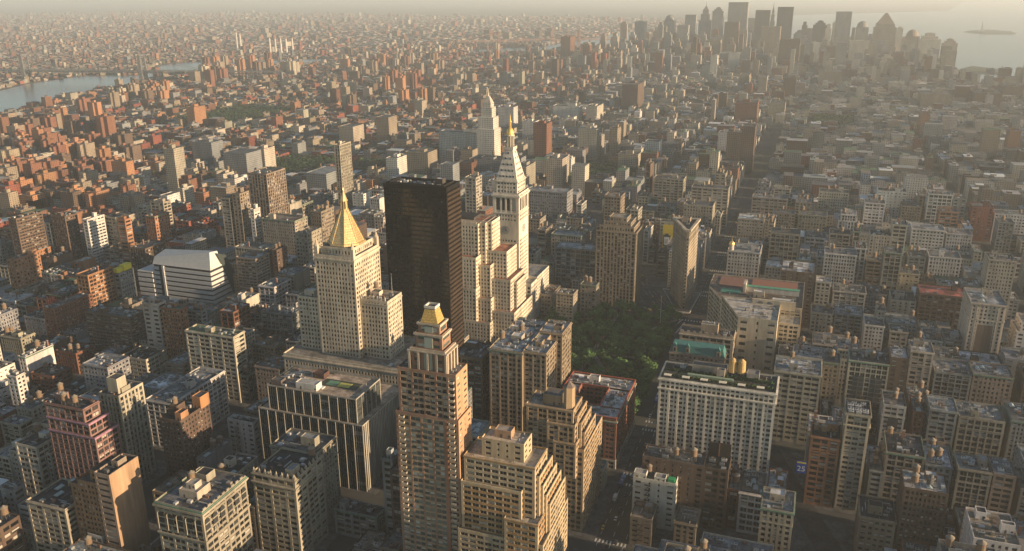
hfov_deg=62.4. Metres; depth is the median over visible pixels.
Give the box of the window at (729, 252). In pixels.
[727,252,758,276]
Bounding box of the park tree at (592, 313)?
[588,310,602,325]
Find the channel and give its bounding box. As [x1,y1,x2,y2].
[466,32,630,51]
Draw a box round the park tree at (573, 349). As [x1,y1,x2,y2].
[571,345,579,354]
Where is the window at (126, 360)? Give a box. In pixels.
[84,360,130,387]
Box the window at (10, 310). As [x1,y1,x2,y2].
[0,310,19,349]
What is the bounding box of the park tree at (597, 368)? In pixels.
[589,365,604,373]
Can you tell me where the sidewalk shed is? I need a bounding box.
[663,288,700,315]
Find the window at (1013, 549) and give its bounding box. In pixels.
[976,541,1016,550]
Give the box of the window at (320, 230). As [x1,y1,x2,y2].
[296,230,321,265]
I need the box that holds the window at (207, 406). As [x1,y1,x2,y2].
[162,406,211,475]
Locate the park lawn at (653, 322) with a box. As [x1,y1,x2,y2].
[555,307,677,415]
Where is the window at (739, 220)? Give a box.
[738,220,762,237]
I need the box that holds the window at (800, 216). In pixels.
[799,216,825,231]
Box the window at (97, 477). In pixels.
[97,477,118,544]
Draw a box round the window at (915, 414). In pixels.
[912,414,921,434]
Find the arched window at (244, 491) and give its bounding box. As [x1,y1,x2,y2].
[242,486,247,504]
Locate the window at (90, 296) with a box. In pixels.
[44,296,92,335]
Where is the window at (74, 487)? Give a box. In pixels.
[74,487,86,534]
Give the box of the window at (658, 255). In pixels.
[657,255,664,273]
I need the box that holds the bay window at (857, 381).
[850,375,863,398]
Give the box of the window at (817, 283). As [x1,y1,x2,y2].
[815,283,828,303]
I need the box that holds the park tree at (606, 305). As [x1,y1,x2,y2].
[600,302,613,319]
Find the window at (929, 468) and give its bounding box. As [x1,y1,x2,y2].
[928,467,949,482]
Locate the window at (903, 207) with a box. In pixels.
[901,207,919,220]
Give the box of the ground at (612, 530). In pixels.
[0,0,1023,550]
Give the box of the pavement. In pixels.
[0,156,1023,550]
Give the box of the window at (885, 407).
[877,407,903,439]
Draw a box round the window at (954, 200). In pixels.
[952,200,964,217]
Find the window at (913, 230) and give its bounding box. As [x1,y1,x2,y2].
[911,230,943,248]
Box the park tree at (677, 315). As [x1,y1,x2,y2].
[672,311,682,325]
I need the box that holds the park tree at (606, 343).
[600,339,616,348]
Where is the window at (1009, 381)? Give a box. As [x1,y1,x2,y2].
[971,376,1010,403]
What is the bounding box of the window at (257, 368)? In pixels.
[257,368,283,399]
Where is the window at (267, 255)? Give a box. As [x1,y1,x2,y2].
[237,255,269,291]
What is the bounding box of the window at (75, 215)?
[52,215,82,259]
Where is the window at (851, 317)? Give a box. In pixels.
[834,314,860,336]
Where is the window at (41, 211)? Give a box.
[10,211,46,254]
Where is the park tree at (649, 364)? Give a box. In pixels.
[643,360,657,372]
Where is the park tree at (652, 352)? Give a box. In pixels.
[647,347,658,360]
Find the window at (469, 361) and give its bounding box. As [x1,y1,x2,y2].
[458,352,489,419]
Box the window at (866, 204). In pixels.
[863,204,883,224]
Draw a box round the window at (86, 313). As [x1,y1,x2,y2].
[86,313,145,353]
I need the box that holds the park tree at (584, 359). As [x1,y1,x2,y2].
[579,353,590,368]
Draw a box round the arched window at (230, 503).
[228,498,234,518]
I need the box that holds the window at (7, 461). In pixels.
[0,456,12,480]
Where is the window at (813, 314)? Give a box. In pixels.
[810,314,830,333]
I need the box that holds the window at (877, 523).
[858,520,892,550]
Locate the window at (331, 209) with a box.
[312,209,333,241]
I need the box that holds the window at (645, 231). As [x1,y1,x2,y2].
[643,231,647,260]
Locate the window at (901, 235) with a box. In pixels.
[891,226,905,250]
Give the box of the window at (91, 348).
[57,348,93,371]
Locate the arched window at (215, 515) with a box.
[213,511,219,528]
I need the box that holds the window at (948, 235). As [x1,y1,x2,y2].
[946,235,970,251]
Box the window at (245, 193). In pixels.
[233,193,251,242]
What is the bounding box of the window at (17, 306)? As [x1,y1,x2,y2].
[17,306,25,316]
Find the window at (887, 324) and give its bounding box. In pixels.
[884,324,914,346]
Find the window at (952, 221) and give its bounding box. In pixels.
[935,213,956,227]
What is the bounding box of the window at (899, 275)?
[898,275,917,288]
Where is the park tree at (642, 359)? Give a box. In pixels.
[635,355,652,367]
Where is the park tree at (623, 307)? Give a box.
[620,303,629,313]
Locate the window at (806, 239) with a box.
[805,239,823,250]
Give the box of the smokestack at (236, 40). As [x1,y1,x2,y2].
[235,31,238,48]
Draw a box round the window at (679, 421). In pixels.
[658,363,767,475]
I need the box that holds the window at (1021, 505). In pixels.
[1019,492,1023,511]
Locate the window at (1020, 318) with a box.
[1006,318,1023,347]
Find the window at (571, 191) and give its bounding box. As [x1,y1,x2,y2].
[528,191,571,216]
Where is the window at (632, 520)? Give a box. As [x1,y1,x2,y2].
[631,520,649,543]
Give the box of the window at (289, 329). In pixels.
[263,313,299,333]
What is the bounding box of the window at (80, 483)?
[80,483,104,534]
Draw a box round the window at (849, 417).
[836,416,867,508]
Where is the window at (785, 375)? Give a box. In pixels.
[772,373,818,440]
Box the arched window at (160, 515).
[157,511,165,527]
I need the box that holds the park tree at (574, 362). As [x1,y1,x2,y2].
[571,360,579,371]
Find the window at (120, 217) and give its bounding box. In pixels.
[106,217,120,243]
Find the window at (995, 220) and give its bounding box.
[991,220,1012,252]
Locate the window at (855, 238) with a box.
[853,227,858,245]
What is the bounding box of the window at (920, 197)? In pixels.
[920,197,924,221]
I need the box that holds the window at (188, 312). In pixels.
[188,312,210,326]
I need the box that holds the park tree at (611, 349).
[606,347,614,354]
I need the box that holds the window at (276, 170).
[249,170,287,217]
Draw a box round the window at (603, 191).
[592,191,603,203]
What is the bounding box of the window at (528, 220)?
[528,220,541,233]
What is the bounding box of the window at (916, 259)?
[906,253,923,282]
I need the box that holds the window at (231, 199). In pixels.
[222,199,236,246]
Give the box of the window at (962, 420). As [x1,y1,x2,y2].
[955,410,1003,456]
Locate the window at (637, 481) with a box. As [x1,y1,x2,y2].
[634,480,676,526]
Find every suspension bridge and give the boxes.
[0,54,282,79]
[457,30,619,48]
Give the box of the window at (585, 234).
[552,234,585,254]
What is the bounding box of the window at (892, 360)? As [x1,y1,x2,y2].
[888,360,905,390]
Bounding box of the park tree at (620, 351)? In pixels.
[614,347,629,356]
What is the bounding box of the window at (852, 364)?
[846,355,889,432]
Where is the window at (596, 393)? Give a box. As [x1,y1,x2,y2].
[579,386,634,467]
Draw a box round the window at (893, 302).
[890,302,913,313]
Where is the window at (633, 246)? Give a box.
[596,232,639,303]
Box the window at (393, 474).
[392,473,400,524]
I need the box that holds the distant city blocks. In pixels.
[0,9,1023,550]
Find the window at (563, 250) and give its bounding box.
[556,248,594,288]
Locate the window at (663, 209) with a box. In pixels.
[655,206,677,217]
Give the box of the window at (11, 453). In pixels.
[11,453,21,482]
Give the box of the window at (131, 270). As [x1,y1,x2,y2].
[115,270,135,296]
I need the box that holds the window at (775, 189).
[775,189,790,201]
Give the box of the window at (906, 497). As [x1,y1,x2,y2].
[897,483,944,550]
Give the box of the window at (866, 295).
[865,295,884,305]
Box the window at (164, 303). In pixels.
[144,303,167,354]
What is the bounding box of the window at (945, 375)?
[933,370,968,399]
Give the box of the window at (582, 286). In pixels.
[581,286,596,317]
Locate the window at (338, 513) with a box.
[337,512,384,535]
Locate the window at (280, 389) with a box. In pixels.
[259,365,398,490]
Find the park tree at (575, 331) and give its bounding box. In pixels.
[571,326,582,337]
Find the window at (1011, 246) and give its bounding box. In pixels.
[1009,241,1014,251]
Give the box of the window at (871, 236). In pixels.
[869,236,889,254]
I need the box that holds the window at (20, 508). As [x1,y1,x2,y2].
[20,508,29,520]
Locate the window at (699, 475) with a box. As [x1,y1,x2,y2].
[645,446,701,507]
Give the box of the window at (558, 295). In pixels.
[557,295,576,321]
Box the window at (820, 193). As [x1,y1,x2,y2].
[818,193,847,210]
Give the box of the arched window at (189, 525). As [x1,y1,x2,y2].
[185,518,193,534]
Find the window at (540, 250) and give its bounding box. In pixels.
[529,250,540,263]
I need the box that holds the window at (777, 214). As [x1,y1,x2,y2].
[776,214,793,227]
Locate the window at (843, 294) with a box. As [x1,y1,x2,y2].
[831,283,863,324]
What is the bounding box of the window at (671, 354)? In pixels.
[671,354,722,361]
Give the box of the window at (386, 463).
[384,462,392,530]
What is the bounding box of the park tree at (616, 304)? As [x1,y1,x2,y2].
[612,299,626,313]
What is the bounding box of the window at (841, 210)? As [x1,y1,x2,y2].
[839,210,855,242]
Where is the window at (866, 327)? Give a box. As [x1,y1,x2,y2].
[864,327,881,347]
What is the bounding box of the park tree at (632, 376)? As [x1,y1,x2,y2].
[624,374,638,386]
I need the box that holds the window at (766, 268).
[765,268,781,279]
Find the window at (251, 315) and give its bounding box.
[251,315,259,327]
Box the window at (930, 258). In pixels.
[929,258,959,276]
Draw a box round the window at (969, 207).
[969,207,992,239]
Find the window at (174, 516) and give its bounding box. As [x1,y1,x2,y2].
[160,476,251,550]
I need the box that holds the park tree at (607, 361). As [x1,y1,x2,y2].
[602,356,612,370]
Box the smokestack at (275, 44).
[274,37,276,52]
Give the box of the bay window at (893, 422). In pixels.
[886,417,897,431]
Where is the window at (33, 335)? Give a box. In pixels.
[2,335,34,360]
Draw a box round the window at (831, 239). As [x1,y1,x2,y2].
[829,235,848,247]
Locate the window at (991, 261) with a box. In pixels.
[986,261,1014,303]
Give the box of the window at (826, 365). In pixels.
[822,364,836,407]
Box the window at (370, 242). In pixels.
[286,242,402,383]
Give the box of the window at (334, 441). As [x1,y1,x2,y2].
[273,441,339,516]
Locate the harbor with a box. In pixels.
[696,0,1023,82]
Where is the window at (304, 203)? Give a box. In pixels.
[303,203,312,219]
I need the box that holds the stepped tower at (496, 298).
[461,212,531,342]
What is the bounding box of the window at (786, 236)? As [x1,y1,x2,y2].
[769,232,798,259]
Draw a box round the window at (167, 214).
[146,214,170,240]
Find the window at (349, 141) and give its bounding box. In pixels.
[335,141,352,204]
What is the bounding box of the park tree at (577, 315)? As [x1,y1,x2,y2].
[573,311,580,320]
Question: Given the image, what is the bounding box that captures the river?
[0,59,327,111]
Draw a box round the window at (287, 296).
[287,296,296,305]
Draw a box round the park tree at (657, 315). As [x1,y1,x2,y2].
[653,310,664,323]
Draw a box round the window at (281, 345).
[252,345,282,362]
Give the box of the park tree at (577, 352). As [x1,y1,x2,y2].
[575,349,583,356]
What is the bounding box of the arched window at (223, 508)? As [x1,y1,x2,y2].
[220,504,227,522]
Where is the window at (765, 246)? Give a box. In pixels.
[762,246,768,263]
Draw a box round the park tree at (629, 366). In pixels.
[624,361,635,371]
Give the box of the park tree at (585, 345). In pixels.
[580,341,593,349]
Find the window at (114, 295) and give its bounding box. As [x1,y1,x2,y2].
[78,269,115,304]
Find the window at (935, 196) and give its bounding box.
[926,195,951,223]
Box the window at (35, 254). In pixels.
[8,254,40,289]
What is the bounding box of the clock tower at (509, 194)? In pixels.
[491,116,548,318]
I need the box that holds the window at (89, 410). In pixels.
[47,404,98,420]
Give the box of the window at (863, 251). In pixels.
[853,250,864,282]
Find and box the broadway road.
[577,207,841,550]
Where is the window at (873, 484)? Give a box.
[869,461,880,495]
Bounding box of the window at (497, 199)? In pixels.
[495,182,546,310]
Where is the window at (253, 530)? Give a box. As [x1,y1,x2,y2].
[250,508,260,546]
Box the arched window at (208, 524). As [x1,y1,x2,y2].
[205,517,212,535]
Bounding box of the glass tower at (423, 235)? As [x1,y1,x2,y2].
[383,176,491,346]
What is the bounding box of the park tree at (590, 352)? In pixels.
[582,348,595,365]
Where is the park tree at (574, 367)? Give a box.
[571,363,581,372]
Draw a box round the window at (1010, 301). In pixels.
[1007,301,1016,319]
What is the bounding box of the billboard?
[662,224,673,246]
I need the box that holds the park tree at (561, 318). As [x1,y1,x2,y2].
[557,316,567,320]
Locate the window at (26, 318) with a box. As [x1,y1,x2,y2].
[26,318,46,340]
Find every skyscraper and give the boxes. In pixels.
[654,30,664,38]
[664,15,675,34]
[677,25,689,39]
[685,15,697,38]
[698,3,711,39]
[706,39,721,54]
[711,7,724,36]
[723,22,739,51]
[727,2,749,32]
[738,30,747,49]
[748,18,754,32]
[753,10,770,46]
[760,26,780,53]
[770,7,774,25]
[776,7,793,37]
[778,38,800,64]
[793,30,801,38]
[806,28,812,39]
[812,20,826,41]
[823,46,835,57]
[833,11,851,46]
[847,40,869,61]
[851,28,854,39]
[855,21,868,39]
[863,49,875,60]
[869,13,896,47]
[904,29,919,49]
[904,52,908,58]
[916,33,940,57]
[939,38,957,57]
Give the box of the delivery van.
[612,493,617,500]
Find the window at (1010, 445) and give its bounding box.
[1007,423,1023,462]
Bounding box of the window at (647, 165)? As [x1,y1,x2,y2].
[646,165,649,191]
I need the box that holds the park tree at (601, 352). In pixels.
[593,347,612,365]
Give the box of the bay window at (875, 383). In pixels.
[867,377,881,431]
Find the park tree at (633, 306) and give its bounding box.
[628,301,639,316]
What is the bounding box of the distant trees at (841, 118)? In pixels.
[0,29,1019,212]
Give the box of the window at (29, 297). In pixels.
[0,297,30,309]
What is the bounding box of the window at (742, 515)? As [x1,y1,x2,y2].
[738,471,765,532]
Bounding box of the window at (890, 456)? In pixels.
[882,447,921,503]
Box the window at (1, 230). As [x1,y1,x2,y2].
[1,230,10,238]
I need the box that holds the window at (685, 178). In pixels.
[654,178,685,202]
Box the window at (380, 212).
[360,212,381,227]
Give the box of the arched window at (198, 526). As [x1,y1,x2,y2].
[195,520,203,537]
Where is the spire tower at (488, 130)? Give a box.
[476,92,500,155]
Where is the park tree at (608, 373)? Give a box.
[598,371,613,375]
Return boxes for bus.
[618,475,625,486]
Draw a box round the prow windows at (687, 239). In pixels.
[683,239,688,307]
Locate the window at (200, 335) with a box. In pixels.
[187,333,246,399]
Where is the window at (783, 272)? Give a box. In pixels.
[782,272,812,325]
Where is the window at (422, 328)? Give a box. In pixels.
[400,324,469,550]
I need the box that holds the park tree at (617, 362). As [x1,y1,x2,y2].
[611,357,627,370]
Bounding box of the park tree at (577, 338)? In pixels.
[573,333,586,346]
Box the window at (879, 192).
[878,192,905,216]
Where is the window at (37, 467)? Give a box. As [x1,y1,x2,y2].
[18,442,52,493]
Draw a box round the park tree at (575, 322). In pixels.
[571,320,580,327]
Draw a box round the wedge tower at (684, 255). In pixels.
[670,216,700,309]
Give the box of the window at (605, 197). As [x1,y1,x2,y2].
[605,197,621,217]
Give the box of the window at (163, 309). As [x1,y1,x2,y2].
[163,309,187,357]
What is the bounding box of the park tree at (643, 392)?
[635,386,649,404]
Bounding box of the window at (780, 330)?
[708,274,803,369]
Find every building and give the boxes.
[0,112,16,122]
[0,178,20,193]
[0,226,10,239]
[0,234,14,263]
[0,262,11,284]
[0,289,34,310]
[0,303,21,349]
[0,326,35,360]
[0,360,15,379]
[0,369,29,402]
[0,404,16,447]
[0,414,34,444]
[0,435,26,480]
[0,481,26,519]
[0,505,26,550]
[1,347,16,361]
[4,385,37,404]
[5,370,29,405]
[6,250,42,289]
[7,432,31,482]
[8,211,47,255]
[15,289,40,317]
[15,418,58,495]
[16,396,46,422]
[17,339,55,384]
[17,498,29,522]
[20,154,33,161]
[20,280,47,293]
[21,518,36,550]
[23,308,48,341]
[25,143,35,153]
[25,192,48,208]
[25,477,80,550]
[30,361,73,393]
[33,246,51,260]
[34,250,42,270]
[34,387,71,401]
[36,286,57,309]
[37,180,45,188]
[37,275,63,294]
[39,148,54,158]
[40,334,72,363]
[41,265,71,280]
[43,291,93,337]
[43,382,122,478]
[44,212,56,254]
[45,284,78,304]
[46,246,73,268]
[50,268,72,280]
[51,211,83,259]
[52,205,70,212]
[55,342,94,373]
[58,268,85,279]
[59,158,71,168]
[60,138,76,160]
[63,322,88,341]
[63,376,86,395]
[63,535,129,550]
[64,206,88,229]
[70,256,96,268]
[70,453,151,550]
[75,265,117,305]
[78,387,104,396]
[81,352,132,390]
[82,212,108,264]
[84,304,146,353]
[88,532,106,543]
[92,204,114,213]
[94,343,128,356]
[98,173,106,178]
[98,373,156,480]
[100,180,119,189]
[104,210,123,245]
[104,243,122,262]
[105,195,118,204]
[111,151,124,157]
[113,262,137,299]
[116,204,145,224]
[117,216,134,265]
[120,291,149,308]
[123,345,167,379]
[129,239,165,274]
[134,372,159,383]
[135,226,146,243]
[136,162,151,177]
[136,180,145,190]
[137,249,234,303]
[138,175,150,185]
[138,202,150,223]
[142,296,167,355]
[143,155,163,175]
[143,372,184,398]
[144,210,171,240]
[146,366,229,447]
[150,198,174,229]
[152,466,253,550]
[152,470,187,524]
[159,390,213,477]
[160,191,180,202]
[160,301,189,359]
[163,144,186,191]
[164,351,190,374]
[171,199,190,213]
[172,224,193,237]
[176,215,202,227]
[177,180,195,207]
[179,174,201,190]
[184,324,248,402]
[185,301,225,325]
[186,104,206,126]
[187,163,206,175]
[187,301,212,326]
[191,138,223,162]
[191,159,205,167]
[192,223,216,240]
[193,217,217,233]
[194,187,210,203]
[196,166,211,181]
[196,208,216,218]
[196,435,232,468]
[209,182,235,203]
[212,197,221,216]
[216,166,233,183]
[217,452,258,491]
[219,299,251,328]
[220,194,236,247]
[223,148,262,174]
[224,174,245,186]
[226,287,259,309]
[227,414,262,459]
[232,187,251,244]
[233,324,255,355]
[234,236,274,255]
[235,250,270,299]
[239,360,259,403]
[244,400,264,449]
[247,167,288,230]
[248,488,260,549]
[249,204,262,241]
[250,303,269,327]
[250,334,283,364]
[251,323,273,338]
[251,445,328,550]
[254,144,275,166]
[254,354,284,400]
[258,276,291,305]
[258,365,398,491]
[260,304,299,334]
[261,213,307,254]
[265,332,292,351]
[269,427,340,524]
[272,242,288,276]
[275,265,310,290]
[284,290,301,305]
[284,331,300,350]
[288,193,303,199]
[288,194,301,214]
[294,226,322,265]
[296,176,307,196]
[301,197,313,220]
[303,260,315,282]
[306,166,336,194]
[310,200,334,241]
[323,187,337,204]
[333,498,385,538]
[334,141,353,205]
[339,123,366,143]
[349,529,389,550]
[352,189,371,205]
[353,175,365,190]
[359,208,382,228]
[362,172,379,189]
[368,185,383,196]
[369,193,384,211]
[373,224,385,243]
[374,212,385,228]
[376,111,396,142]
[379,241,387,274]
[380,521,402,550]
[381,274,388,289]
[381,443,397,532]
[386,153,406,180]
[389,456,400,528]
[405,148,437,173]
[439,128,476,162]
[440,161,459,180]
[458,340,492,420]
[458,424,567,550]
[464,172,481,212]
[470,151,502,172]
[471,418,489,443]
[479,167,496,188]
[482,189,492,205]
[486,175,496,191]
[488,317,572,431]
[498,104,517,126]
[521,160,535,183]
[522,118,538,137]
[526,380,601,531]
[528,183,572,217]
[528,212,545,233]
[528,244,540,263]
[533,120,551,157]
[537,221,552,258]
[540,284,559,315]
[546,153,568,187]
[546,254,554,284]
[548,222,572,231]
[551,227,585,255]
[553,103,581,120]
[555,239,595,288]
[555,288,577,327]
[561,35,574,56]
[561,371,636,468]
[566,210,587,228]
[571,268,589,301]
[576,196,586,212]
[580,275,599,319]
[583,223,594,243]
[586,103,603,119]
[591,184,604,204]
[595,212,643,305]
[600,459,608,491]
[603,191,624,220]
[609,124,620,160]
[618,150,640,172]
[621,80,643,109]
[626,204,656,222]
[629,500,657,546]
[630,205,642,223]
[632,464,677,530]
[633,544,658,550]
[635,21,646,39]
[638,188,651,204]
[642,217,660,253]
[642,221,652,262]
[642,444,706,527]
[645,139,661,155]
[645,158,653,194]
[648,243,658,263]
[653,174,685,202]
[654,197,678,217]
[656,246,666,276]
[656,358,779,475]
[658,539,699,550]
[659,214,679,249]
[665,538,709,550]
[666,237,703,280]
[669,339,726,363]
[673,505,700,545]
[677,198,690,216]
[679,320,736,368]
[683,197,715,226]
[691,181,730,229]
[698,231,708,268]
[700,441,731,531]
[702,531,773,550]
[704,224,715,249]
[707,273,804,374]
[714,210,722,234]
[715,165,727,184]
[717,129,728,151]
[725,171,732,213]
[725,463,742,529]
[726,241,762,277]
[734,99,758,122]
[736,213,765,239]
[736,469,768,535]
[739,73,750,84]
[739,120,756,172]
[739,235,763,271]
[748,212,776,237]
[751,192,788,214]
[755,178,771,193]
[757,75,767,90]
[757,486,795,550]
[759,236,769,265]
[764,259,782,279]
[767,214,775,238]
[768,98,785,118]
[768,226,800,259]
[768,467,787,489]
[771,184,792,201]
[772,351,822,443]
[776,206,795,227]
[778,344,793,355]
[780,259,814,327]
[780,342,793,345]
[793,336,811,345]
[793,342,830,363]
[794,194,811,227]
[796,249,812,261]
[797,206,827,231]
[798,190,813,210]
[803,125,814,146]
[803,419,840,507]
[804,229,825,250]
[804,410,832,461]
[808,302,832,333]
[812,326,849,348]
[813,249,823,291]
[813,275,831,304]
[814,204,836,226]
[817,184,848,210]
[817,349,839,414]
[818,68,841,86]
[819,399,829,415]
[822,243,856,283]
[827,226,850,247]
[830,278,866,325]
[830,405,843,425]
[831,302,863,343]
[833,336,860,401]
[833,397,871,512]
[837,208,857,242]
[841,349,890,435]
[849,283,886,306]
[850,221,860,245]
[853,241,866,282]
[853,494,896,550]
[860,315,884,349]
[861,194,885,226]
[862,305,886,323]
[862,441,881,486]
[862,448,883,497]
[863,251,881,285]
[866,228,890,254]
[874,297,885,319]
[875,387,906,445]
[876,183,906,218]
[878,243,902,289]
[880,426,925,503]
[881,310,917,350]
[885,323,908,348]
[886,345,908,392]
[887,289,915,314]
[890,218,907,266]
[892,464,948,550]
[897,264,920,290]
[898,201,920,221]
[900,539,929,550]
[903,380,928,429]
[904,245,925,282]
[904,331,934,390]
[905,391,923,435]
[907,222,945,248]
[915,283,963,328]
[916,111,929,136]
[916,188,926,221]
[916,319,936,337]
[917,89,951,107]
[921,271,935,284]
[921,327,943,345]
[921,394,958,447]
[922,184,953,223]
[922,436,952,460]
[923,443,953,490]
[924,249,961,276]
[928,358,971,400]
[930,534,994,550]
[932,345,960,360]
[935,206,958,227]
[936,274,955,285]
[941,328,963,348]
[941,508,958,541]
[943,227,972,251]
[947,452,992,508]
[951,193,966,219]
[952,399,1005,456]
[952,504,989,538]
[953,245,973,276]
[957,276,980,287]
[957,287,1007,353]
[958,349,1001,363]
[959,506,1020,550]
[961,266,981,277]
[967,202,993,241]
[967,360,1014,405]
[968,89,1002,106]
[969,244,982,262]
[979,250,1016,319]
[986,455,1016,513]
[989,209,1023,240]
[989,215,1014,252]
[998,83,1023,98]
[998,346,1023,401]
[999,401,1023,462]
[1003,127,1021,147]
[1006,291,1019,319]
[1006,313,1023,347]
[1009,234,1023,251]
[1009,466,1023,515]
[1010,363,1023,403]
[1011,511,1023,538]
[1012,443,1023,466]
[1014,257,1021,277]
[1015,236,1023,252]
[1017,248,1023,290]
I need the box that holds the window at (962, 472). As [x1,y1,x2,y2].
[949,453,988,507]
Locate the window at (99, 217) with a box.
[84,217,107,263]
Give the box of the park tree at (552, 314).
[549,311,558,319]
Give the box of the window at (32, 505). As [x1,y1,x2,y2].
[29,504,79,550]
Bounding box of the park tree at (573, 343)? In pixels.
[571,337,575,345]
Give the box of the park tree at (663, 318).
[659,314,672,321]
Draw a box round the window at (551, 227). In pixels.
[538,227,551,258]
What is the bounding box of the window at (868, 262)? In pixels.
[865,262,880,285]
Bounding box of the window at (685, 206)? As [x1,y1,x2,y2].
[684,206,711,225]
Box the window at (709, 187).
[692,187,728,227]
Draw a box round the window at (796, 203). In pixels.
[794,203,809,227]
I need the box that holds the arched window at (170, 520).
[166,513,174,529]
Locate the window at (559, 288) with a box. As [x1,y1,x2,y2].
[542,288,559,312]
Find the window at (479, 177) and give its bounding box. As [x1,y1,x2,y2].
[466,177,481,212]
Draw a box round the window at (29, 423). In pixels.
[3,421,33,443]
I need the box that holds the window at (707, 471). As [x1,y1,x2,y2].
[702,467,725,527]
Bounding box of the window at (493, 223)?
[463,223,517,341]
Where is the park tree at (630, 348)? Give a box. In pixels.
[622,344,633,359]
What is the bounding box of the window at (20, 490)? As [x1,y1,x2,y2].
[3,488,24,511]
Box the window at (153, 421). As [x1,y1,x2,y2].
[147,372,227,445]
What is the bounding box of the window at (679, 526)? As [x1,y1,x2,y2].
[676,525,693,543]
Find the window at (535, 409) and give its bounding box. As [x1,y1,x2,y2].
[528,402,600,528]
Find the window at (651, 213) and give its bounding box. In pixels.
[627,208,655,222]
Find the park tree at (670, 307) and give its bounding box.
[665,303,678,320]
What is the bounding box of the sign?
[795,460,806,473]
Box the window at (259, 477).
[255,460,326,550]
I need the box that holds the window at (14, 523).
[0,517,22,550]
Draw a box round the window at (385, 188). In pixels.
[384,184,490,345]
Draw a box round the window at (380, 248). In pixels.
[379,248,383,272]
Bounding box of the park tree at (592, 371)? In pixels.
[585,370,597,373]
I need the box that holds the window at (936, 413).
[921,405,954,439]
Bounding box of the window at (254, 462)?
[242,462,256,490]
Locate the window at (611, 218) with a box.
[601,218,639,231]
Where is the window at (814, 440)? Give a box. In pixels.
[806,428,839,504]
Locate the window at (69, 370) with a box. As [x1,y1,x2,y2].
[32,370,71,392]
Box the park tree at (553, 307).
[547,305,555,312]
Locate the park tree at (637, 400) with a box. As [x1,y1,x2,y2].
[634,394,641,414]
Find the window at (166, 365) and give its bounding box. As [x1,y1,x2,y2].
[166,365,187,372]
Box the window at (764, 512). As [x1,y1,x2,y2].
[760,511,790,550]
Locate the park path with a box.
[576,313,676,371]
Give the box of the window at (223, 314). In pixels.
[221,306,250,328]
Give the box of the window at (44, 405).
[18,405,46,420]
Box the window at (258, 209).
[251,209,261,241]
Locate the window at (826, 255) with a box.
[824,255,854,282]
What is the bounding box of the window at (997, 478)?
[986,469,1012,512]
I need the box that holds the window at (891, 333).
[886,333,905,344]
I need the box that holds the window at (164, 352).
[129,352,166,377]
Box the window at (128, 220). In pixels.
[118,220,132,261]
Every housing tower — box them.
[0,115,9,134]
[0,133,11,146]
[0,135,9,146]
[0,146,20,161]
[0,163,19,176]
[0,172,17,177]
[0,189,19,216]
[4,155,19,163]
[6,123,24,138]
[8,158,26,173]
[10,115,26,123]
[11,129,25,137]
[11,136,24,146]
[13,177,32,186]
[14,138,36,151]
[16,132,28,139]
[18,190,46,208]
[19,122,32,135]
[19,145,30,156]
[20,183,42,193]
[22,160,42,179]
[23,116,39,126]
[24,153,44,160]
[31,125,51,132]
[31,127,43,147]
[34,170,56,185]
[36,157,59,169]
[39,115,56,127]
[39,131,57,144]
[40,137,55,151]
[44,108,59,112]
[44,111,62,128]
[45,186,65,206]
[47,166,71,178]
[50,142,66,154]
[54,106,67,125]
[54,152,71,160]
[54,178,76,187]
[56,176,74,180]
[57,134,65,142]
[59,188,83,208]
[65,118,81,138]
[66,184,85,201]
[67,139,83,151]
[71,131,85,138]
[72,163,93,180]
[73,156,92,165]
[73,178,91,193]
[76,97,89,115]
[77,140,95,157]
[78,168,98,181]
[84,120,96,132]
[84,131,101,147]
[85,187,109,213]
[87,100,102,119]
[91,179,103,187]
[92,157,112,172]
[92,184,112,194]
[94,113,116,137]
[95,145,111,158]
[99,142,116,150]
[106,86,114,91]
[107,90,120,107]
[108,155,122,159]
[109,170,127,184]
[111,158,134,174]
[112,131,132,150]
[114,78,123,84]
[116,86,125,92]
[117,143,127,151]
[119,91,128,103]
[119,94,125,106]
[119,190,144,210]
[120,174,144,185]
[120,181,136,192]
[121,143,142,161]
[124,83,130,90]
[124,90,135,100]
[128,83,139,94]
[130,78,139,87]
[138,89,144,98]
[139,84,149,89]
[142,89,153,98]
[145,80,155,85]
[146,86,155,90]
[151,82,159,86]
[156,85,165,98]
[158,89,169,99]
[160,79,170,92]
[198,65,208,80]
[201,56,209,63]
[204,68,215,86]
[210,65,220,79]
[211,55,219,65]
[214,61,223,67]
[216,67,228,81]
[220,55,228,67]
[229,65,237,77]
[234,58,245,75]
[247,54,254,69]
[253,60,261,76]
[264,51,271,61]
[265,58,273,70]
[280,61,285,70]
[285,60,296,74]
[296,62,299,74]
[340,58,349,68]
[340,85,349,99]
[342,94,346,107]
[345,47,352,55]
[347,66,357,75]
[347,92,356,103]
[348,80,356,90]
[349,70,359,80]
[357,65,364,75]
[363,86,372,99]
[367,60,377,71]
[370,57,379,70]
[377,53,385,64]
[382,75,389,91]
[386,56,391,66]
[389,68,397,83]
[392,53,401,58]
[392,58,398,67]
[394,65,401,72]
[395,76,405,92]
[398,88,409,103]
[401,55,409,65]
[406,52,414,62]
[406,71,411,85]
[409,68,420,76]
[409,72,417,89]
[417,87,427,102]
[424,59,432,66]
[426,52,434,63]
[426,86,434,102]
[427,63,437,73]
[427,67,435,77]
[435,59,443,69]
[484,51,490,58]
[493,43,499,52]
[494,49,498,58]
[513,51,519,56]
[526,52,533,60]
[547,49,554,56]
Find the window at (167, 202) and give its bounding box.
[151,202,173,229]
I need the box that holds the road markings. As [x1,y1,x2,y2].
[595,223,737,548]
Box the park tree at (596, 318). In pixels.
[590,316,603,323]
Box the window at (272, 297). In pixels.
[260,281,290,304]
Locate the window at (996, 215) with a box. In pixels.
[996,215,1023,234]
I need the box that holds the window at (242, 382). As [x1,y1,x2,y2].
[241,374,257,400]
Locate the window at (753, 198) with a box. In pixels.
[752,198,787,213]
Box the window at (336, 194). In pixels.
[324,194,337,204]

